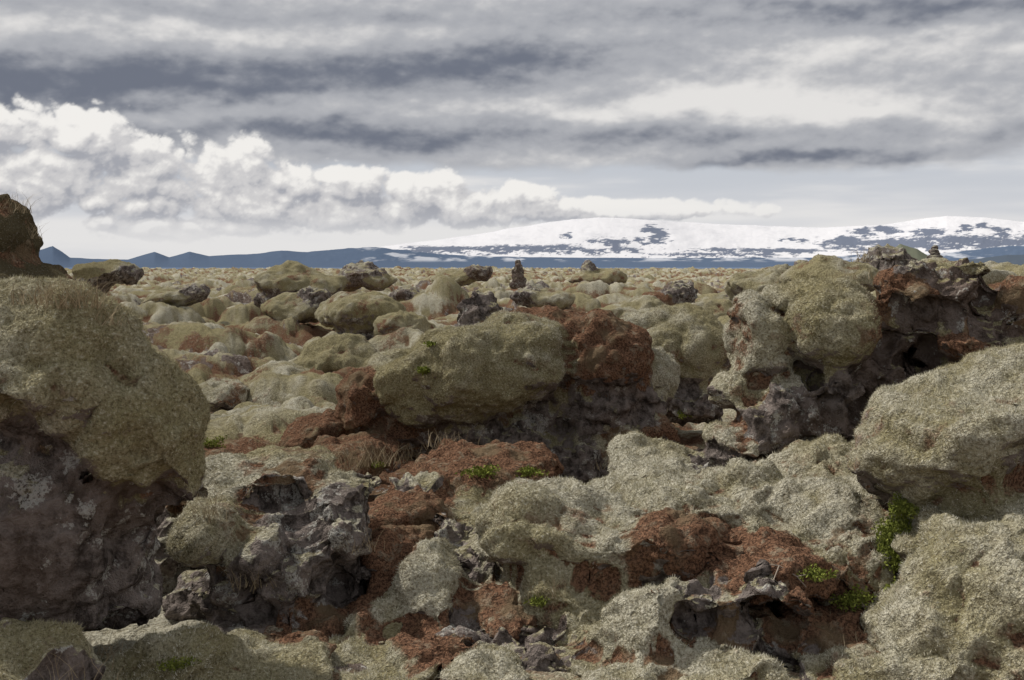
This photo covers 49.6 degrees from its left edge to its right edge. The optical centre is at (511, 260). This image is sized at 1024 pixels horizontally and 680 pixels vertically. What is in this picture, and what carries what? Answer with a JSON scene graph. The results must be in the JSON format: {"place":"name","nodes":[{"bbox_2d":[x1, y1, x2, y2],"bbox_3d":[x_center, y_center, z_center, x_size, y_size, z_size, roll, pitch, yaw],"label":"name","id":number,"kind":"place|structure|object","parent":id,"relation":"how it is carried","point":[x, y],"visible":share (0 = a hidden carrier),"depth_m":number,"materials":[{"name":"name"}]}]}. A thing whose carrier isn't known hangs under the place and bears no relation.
{"place":"outdoors","nodes":[
{"label":"outdoors","id":0,"kind":"place"},
{"bbox_2d":[63,266,875,679],"bbox_3d":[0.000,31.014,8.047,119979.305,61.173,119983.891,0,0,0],"label":"ground","id":1,"kind":"structure","parent":0,"point":[227,328],"depth_m":18.68,"materials":[{"name":"plant"}]},
{"bbox_2d":[0,617,105,679],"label":"moss covered rock","id":2,"kind":"object","parent":1,"relation":"on","point":[77,653],"visible":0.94,"depth_m":2.86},
{"bbox_2d":[0,194,142,328],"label":"moss covered boulder","id":3,"kind":"object","parent":1,"relation":"on","point":[19,250],"visible":0.22,"depth_m":5.29,"materials":[{"name":"brown stone"}]},
{"bbox_2d":[0,276,209,631],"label":"moss covered boulder","id":4,"kind":"object","parent":1,"relation":"on","point":[79,543],"visible":0.88,"depth_m":3.06,"materials":[{"name":"green plant"}]},
{"bbox_2d":[72,259,143,293],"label":"moss covered boulder","id":5,"kind":"object","parent":1,"relation":"on","point":[107,271],"visible":0.65,"depth_m":21.50,"materials":[{"name":"plant"}]},
{"bbox_2d":[203,435,226,447],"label":"green shrub","id":6,"kind":"object","parent":1,"relation":"on","point":[211,443],"visible":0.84,"depth_m":8.29,"materials":[{"name":"green plant"}]},
{"bbox_2d":[97,622,336,679],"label":"moss covered rock","id":7,"kind":"object","parent":1,"relation":"on","point":[145,646],"visible":0.83,"depth_m":3.26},
{"bbox_2d":[154,655,201,672],"bbox_3d":[-0.938,1.130,3.116,0.128,0.049,0.084,0,0,-21],"label":"green shrub","id":8,"kind":"object","parent":7,"relation":"on","point":[170,666],"visible":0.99,"depth_m":3.10,"materials":[{"name":"green plant"}]},
{"bbox_2d":[199,378,281,418],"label":"moss covered boulder","id":9,"kind":"object","parent":1,"relation":"on","point":[236,395],"visible":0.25,"depth_m":10.81,"materials":[{"name":"plant"}]},
{"bbox_2d":[154,445,380,637],"bbox_3d":[-1.069,1.112,4.182,1.324,0.764,0.812,0,0,37],"label":"lava rock outcrop","id":10,"kind":"object","parent":1,"relation":"on","point":[298,528],"visible":0.67,"depth_m":3.88,"materials":[{"name":"volcanic rock"},{"name":"moss"}]},
{"bbox_2d":[141,283,425,306],"bbox_3d":[-6.248,1.183,34.083,9.932,1.096,2.021,0,0,-30],"label":"lava rock outcrop","id":11,"kind":"object","parent":1,"relation":"on","point":[185,296],"visible":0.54,"depth_m":31.58,"materials":[{"name":"volcanic rock"},{"name":"moss"}]},
{"bbox_2d":[253,260,345,307],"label":"moss covered boulder","id":12,"kind":"object","parent":1,"relation":"on","point":[285,276],"visible":0.58,"depth_m":25.31,"materials":[{"name":"beige plant"}]},
{"bbox_2d":[260,286,350,327],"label":"moss covered boulder","id":13,"kind":"object","parent":1,"relation":"on","point":[308,304],"visible":0.62,"depth_m":23.51,"materials":[{"name":"stone"}]},
{"bbox_2d":[240,331,376,384],"bbox_3d":[-2.587,1.449,13.530,1.310,1.098,2.136,0,0,33],"label":"moss covered boulder","id":14,"kind":"object","parent":1,"relation":"on","point":[331,351],"visible":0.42,"depth_m":13.65,"materials":[{"name":"plant"}]},
{"bbox_2d":[324,291,453,339],"bbox_3d":[-1.738,1.179,18.740,1.715,1.268,4.770,0,0,-33],"label":"moss covered boulder","id":15,"kind":"object","parent":1,"relation":"on","point":[369,315],"visible":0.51,"depth_m":19.30,"materials":[{"name":"stone"}]},
{"bbox_2d":[329,260,492,291],"bbox_3d":[-3.267,0.550,39.468,2.568,1.141,13.407,0,0,13],"label":"lava rock outcrop","id":16,"kind":"object","parent":1,"relation":"on","point":[368,275],"visible":0.77,"depth_m":33.95,"materials":[{"name":"volcanic rock"},{"name":"moss"}]},
{"bbox_2d":[279,408,564,568],"bbox_3d":[-0.502,1.167,6.203,1.260,0.434,3.892,0,0,-18],"label":"red moss mound","id":17,"kind":"object","parent":1,"relation":"on","point":[421,492],"visible":0.53,"depth_m":5.46,"materials":[{"name":"brown plant"}]},
{"bbox_2d":[371,460,386,468],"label":"green shrub","id":18,"kind":"object","parent":17,"relation":"on","point":[377,464],"visible":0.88,"depth_m":6.39,"materials":[{"name":"green plant"}]},
{"bbox_2d":[455,463,501,478],"bbox_3d":[-0.140,1.010,5.309,0.188,0.082,0.210,0,0,34],"label":"green shrub","id":19,"kind":"object","parent":17,"relation":"on","point":[480,470],"visible":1,"depth_m":5.29,"materials":[{"name":"green plant"}]},
{"bbox_2d":[515,465,548,477],"bbox_3d":[0.093,1.032,5.416,0.134,0.056,0.148,0,0,44],"label":"green shrub","id":20,"kind":"object","parent":17,"relation":"on","point":[530,470],"visible":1,"depth_m":5.40,"materials":[{"name":"green plant"}]},
{"bbox_2d":[328,524,537,679],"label":"moss covered rock","id":21,"kind":"object","parent":1,"relation":"on","point":[421,642],"visible":0.78,"depth_m":3.79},
{"bbox_2d":[0,193,887,679],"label":"dry grass","id":22,"kind":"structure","parent":1,"relation":"on","point":[114,311],"depth_m":3.74,"materials":[{"name":"plant"}]},
{"bbox_2d":[334,290,680,484],"bbox_3d":[-0.012,0.871,7.175,2.288,1.345,1.341,0,0,0],"label":"moss covered boulder","id":23,"kind":"object","parent":1,"relation":"on","point":[607,385],"visible":0.77,"depth_m":6.87,"materials":[{"name":"green plant"}]},
{"bbox_2d":[415,366,430,375],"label":"green shrub","id":24,"kind":"object","parent":23,"relation":"on","point":[424,369],"visible":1,"depth_m":6.61,"materials":[{"name":"green plant"}]},
{"bbox_2d":[423,341,435,346],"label":"green shrub","id":25,"kind":"object","parent":23,"relation":"on","point":[429,343],"visible":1,"depth_m":6.65,"materials":[{"name":"green plant"}]},
{"bbox_2d":[0,260,1023,679],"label":"moss","id":26,"kind":"object","parent":1,"relation":"on","point":[666,582],"visible":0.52,"depth_m":3.77,"materials":[{"name":"green plant"}]},
{"bbox_2d":[509,260,526,288],"bbox_3d":[0.160,0.388,29.981,0.481,0.807,0.376,0,0,0],"label":"stone cairn","id":27,"kind":"object","parent":1,"relation":"on","point":[519,279],"visible":0.99,"depth_m":29.88,"materials":[{"name":"grey stone"}]},
{"bbox_2d":[568,260,627,284],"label":"lava rock outcrop","id":28,"kind":"object","parent":1,"relation":"on","point":[589,271],"visible":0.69,"depth_m":54.16,"materials":[{"name":"beige stone"}]},
{"bbox_2d":[510,284,728,309],"bbox_3d":[3.239,1.020,28.990,6.952,0.822,1.525,0,0,-23],"label":"lava rock outcrop","id":29,"kind":"object","parent":1,"relation":"on","point":[529,296],"visible":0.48,"depth_m":27.69,"materials":[{"name":"beige stone"}]},
{"bbox_2d":[600,280,732,317],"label":"lava rock outcrop","id":30,"kind":"object","parent":1,"relation":"on","point":[671,293],"visible":0.38,"depth_m":19.89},
{"bbox_2d":[621,302,730,426],"bbox_3d":[1.259,0.864,9.285,1.324,1.015,0.992,0,0,33],"label":"moss covered boulder","id":31,"kind":"object","parent":1,"relation":"on","point":[691,396],"visible":0.43,"depth_m":8.83,"materials":[{"name":"green plant"}]},
{"bbox_2d":[677,410,691,419],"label":"green shrub","id":32,"kind":"object","parent":31,"relation":"on","point":[682,415],"visible":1,"depth_m":8.74,"materials":[{"name":"green plant"}]},
{"bbox_2d":[475,434,899,630],"bbox_3d":[0.812,1.082,4.262,1.946,0.683,1.503,0,0,-36],"label":"moss mound","id":33,"kind":"object","parent":1,"relation":"on","point":[657,545],"visible":0.6,"depth_m":3.90,"materials":[{"name":"beige plant"}]},
{"bbox_2d":[524,593,549,607],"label":"green shrub","id":34,"kind":"object","parent":33,"relation":"on","point":[538,602],"visible":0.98,"depth_m":3.76,"materials":[{"name":"green plant"}]},
{"bbox_2d":[770,564,821,586],"bbox_3d":[0.938,1.058,3.603,0.133,0.162,0.324,0,0,44],"label":"dry twig","id":35,"kind":"object","parent":33,"relation":"on","point":[793,574],"visible":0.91,"depth_m":3.57,"materials":[{"name":"grey wood"}]},
{"bbox_2d":[796,562,838,582],"bbox_3d":[0.986,1.006,3.575,0.128,0.057,0.090,0,0,-31],"label":"green shrub","id":36,"kind":"object","parent":33,"relation":"on","point":[819,573],"visible":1,"depth_m":3.57,"materials":[{"name":"green plant"}]},
{"bbox_2d":[478,559,910,679],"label":"moss covered rock","id":37,"kind":"object","parent":1,"relation":"on","point":[694,607],"visible":0.79,"depth_m":3.50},
{"bbox_2d":[829,583,877,611],"bbox_3d":[1.129,1.126,3.685,0.159,0.108,0.106,0,0,0],"label":"green shrub","id":38,"kind":"object","parent":37,"relation":"on","point":[852,595],"visible":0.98,"depth_m":3.67,"materials":[{"name":"green plant"}]},
{"bbox_2d":[607,257,1023,473],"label":"moss covered outcrop","id":39,"kind":"object","parent":1,"relation":"on","point":[932,313],"visible":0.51,"depth_m":5.10,"materials":[{"name":"green plant"}]},
{"bbox_2d":[724,244,1023,299],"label":"lava rock outcrop","id":40,"kind":"object","parent":1,"relation":"on","point":[817,265],"visible":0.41,"depth_m":12.02,"materials":[{"name":"beige stone"}]},
{"bbox_2d":[925,245,942,258],"bbox_3d":[4.380,-0.043,11.521,0.221,0.228,0.211,0,0,44],"label":"stone cairn","id":41,"kind":"object","parent":40,"relation":"on","point":[933,251],"visible":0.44,"depth_m":11.46,"materials":[{"name":"grey stone"}]},
{"bbox_2d":[860,505,1023,679],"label":"moss mound","id":42,"kind":"object","parent":1,"relation":"on","point":[994,666],"visible":0.67,"depth_m":3.35,"materials":[{"name":"beige plant"}]},
{"bbox_2d":[882,576,895,590],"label":"green shrub","id":43,"kind":"object","parent":42,"relation":"on","point":[888,585],"visible":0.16,"depth_m":3.72,"materials":[{"name":"green plant"}]},
{"bbox_2d":[871,515,912,573],"bbox_3d":[1.340,0.980,3.828,0.191,0.190,0.143,0,0,-20],"label":"green shrub","id":44,"kind":"object","parent":42,"relation":"on","point":[889,527],"visible":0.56,"depth_m":3.82,"materials":[{"name":"green plant"}]},
{"bbox_2d":[888,491,921,525],"bbox_3d":[1.348,0.856,3.812,0.111,0.126,0.104,0,0,0],"label":"green shrub","id":45,"kind":"object","parent":42,"relation":"on","point":[903,507],"visible":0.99,"depth_m":3.81,"materials":[{"name":"green plant"}]},
{"bbox_2d":[847,343,1023,520],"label":"moss covered boulder","id":46,"kind":"object","parent":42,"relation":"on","point":[984,475],"visible":0.73,"depth_m":3.73,"materials":[{"name":"plant"}]},
{"bbox_2d":[0,0,1023,259],"bbox_3d":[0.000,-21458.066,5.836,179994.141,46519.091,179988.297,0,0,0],"label":"sky","id":47,"kind":"structure","parent":0,"point":[136,128],"depth_m":86809.20,"materials":[{"name":"grey"}]},
{"bbox_2d":[39,245,1023,266],"bbox_3d":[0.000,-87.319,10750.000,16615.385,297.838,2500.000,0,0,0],"label":"distant mountains","id":48,"kind":"structure","parent":0,"point":[376,256],"depth_m":10567.87,"materials":[{"name":"blue stone"}]},
{"bbox_2d":[380,216,1023,257],"bbox_3d":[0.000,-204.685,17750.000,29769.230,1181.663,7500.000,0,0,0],"label":"glacier","id":49,"kind":"object","parent":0,"point":[600,237],"visible":0.58,"depth_m":17270.55,"materials":[{"name":"white snow"}]},
{"bbox_2d":[896,244,1023,264],"bbox_3d":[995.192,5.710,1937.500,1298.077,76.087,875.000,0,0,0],"label":"hills","id":50,"kind":"structure","parent":0,"point":[919,255],"depth_m":2091.46,"materials":[{"name":"stone"}]}
]}

